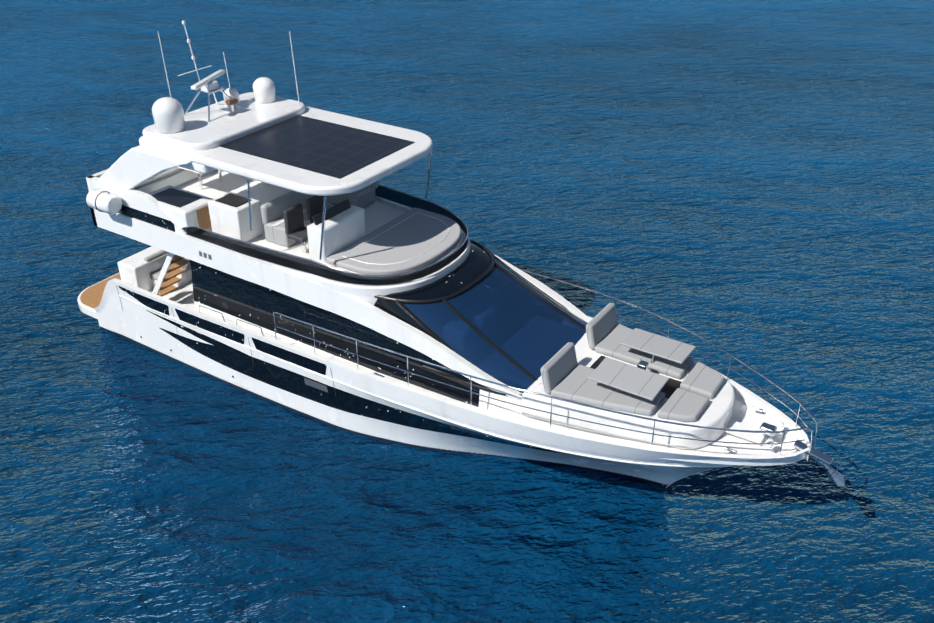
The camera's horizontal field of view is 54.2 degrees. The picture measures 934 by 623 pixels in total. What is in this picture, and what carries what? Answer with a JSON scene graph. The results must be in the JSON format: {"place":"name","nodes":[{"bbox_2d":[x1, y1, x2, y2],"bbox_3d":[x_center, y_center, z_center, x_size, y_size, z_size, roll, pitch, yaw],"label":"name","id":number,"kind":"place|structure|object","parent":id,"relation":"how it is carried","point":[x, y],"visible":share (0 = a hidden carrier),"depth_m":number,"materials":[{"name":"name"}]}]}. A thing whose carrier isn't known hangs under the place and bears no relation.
{"place":"outdoors","nodes":[
{"label":"outdoors","id":0,"kind":"place"},
{"bbox_2d":[116,286,484,436],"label":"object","id":1,"kind":"object","parent":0,"point":[311,383],"visible":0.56,"depth_m":21.32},
{"bbox_2d":[0,0,933,622],"bbox_3d":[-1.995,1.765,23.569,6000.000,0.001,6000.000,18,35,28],"label":"sea water","id":2,"kind":"structure","parent":0,"point":[750,182],"depth_m":26.86,"materials":[{"name":"blue liquid"}]},
{"bbox_2d":[94,278,810,487],"bbox_3d":[-1.242,1.351,22.758,18.800,3.030,5.000,18,35,28],"label":"yacht hull","id":3,"kind":"object","parent":2,"relation":"on","point":[132,321],"visible":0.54,"depth_m":20.17,"materials":[{"name":"white plastic"}]},
{"bbox_2d":[77,273,120,318],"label":"swim platform","id":4,"kind":"structure","parent":3,"relation":"attached to","point":[89,299],"depth_m":26.38,"materials":[{"name":"brown wood"}]},
{"bbox_2d":[117,246,191,296],"bbox_3d":[-7.279,-1.775,25.513,3.433,3.323,4.300,18,35,28],"label":"aft cockpit","id":5,"kind":"object","parent":3,"relation":"in","point":[159,272],"visible":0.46,"depth_m":25.09,"materials":[{"name":"white plastic"}]},
{"bbox_2d":[118,286,603,459],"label":"hull windows","id":6,"kind":"structure","parent":3,"relation":"attached to","point":[256,368],"depth_m":21.78,"materials":[{"name":"black glass"}]},
{"bbox_2d":[100,326,667,487],"bbox_3d":[-2.348,1.643,23.766,16.116,0.193,4.888,18,35,28],"label":"yacht waterline","id":7,"kind":"object","parent":3,"relation":"attached to","point":[332,425],"visible":0.23,"depth_m":21.68,"materials":[{"name":"paint"}]},
{"bbox_2d":[191,242,587,416],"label":"cabin windows","id":8,"kind":"structure","parent":3,"relation":"attached to","point":[530,332],"depth_m":20.33,"materials":[{"name":"blue glass"}]},
{"bbox_2d":[86,166,590,400],"bbox_3d":[-3.145,-1.758,22.391,12.750,2.735,4.694,18,35,28],"label":"flybridge superstructure","id":9,"kind":"object","parent":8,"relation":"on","point":[367,231],"visible":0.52,"depth_m":21.34,"materials":[{"name":"white plastic"}]},
{"bbox_2d":[86,188,124,215],"bbox_3d":[-9.016,-2.731,22.699,0.840,0.577,0.568,18,35,28],"label":"life raft canister","id":10,"kind":"object","parent":9,"relation":"attached to","point":[105,201],"visible":1,"depth_m":22.50,"materials":[{"name":"white plastic"}]},
{"bbox_2d":[98,92,432,259],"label":"hardtop roof","id":11,"kind":"structure","parent":9,"relation":"on","point":[292,145],"depth_m":21.49,"materials":[{"name":"white plastic"}]},
{"bbox_2d":[152,20,299,133],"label":"antennas","id":12,"kind":"object","parent":11,"relation":"on","point":[168,114],"visible":0.98,"depth_m":22.43,"materials":[{"name":"white plastic"}]},
{"bbox_2d":[181,184,468,284],"bbox_3d":[-3.118,-2.131,22.154,6.537,0.358,4.531,18,35,28],"label":"flybridge windshield","id":13,"kind":"object","parent":9,"relation":"attached to","point":[295,261],"visible":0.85,"depth_m":20.74,"materials":[{"name":"black glass"}]},
{"bbox_2d":[374,240,585,395],"bbox_3d":[0.445,-0.027,20.678,5.414,1.366,3.876,18,35,28],"label":"window frame","id":14,"kind":"object","parent":8,"relation":"attached to","point":[399,302],"visible":0.56,"depth_m":19.71,"materials":[{"name":"black metal"}]},
{"bbox_2d":[118,295,741,467],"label":"yacht rub rails","id":15,"kind":"object","parent":3,"relation":"attached to","point":[425,412],"visible":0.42,"depth_m":19.57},
{"bbox_2d":[199,268,817,455],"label":"yacht rails","id":16,"kind":"object","parent":3,"relation":"attached to","point":[668,422],"visible":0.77,"depth_m":18.65,"materials":[{"name":"silver metal"}]},
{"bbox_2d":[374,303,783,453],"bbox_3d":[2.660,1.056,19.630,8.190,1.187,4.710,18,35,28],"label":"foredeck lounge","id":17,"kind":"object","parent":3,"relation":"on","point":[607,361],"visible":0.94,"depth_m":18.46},
{"bbox_2d":[793,439,844,485],"bbox_3d":[6.803,2.940,17.587,1.164,0.436,0.458,29,39,21],"label":"anchor","id":18,"kind":"object","parent":3,"relation":"attached to","point":[836,477],"visible":0.9,"depth_m":17.49,"materials":[{"name":"silver metal"}]}
]}

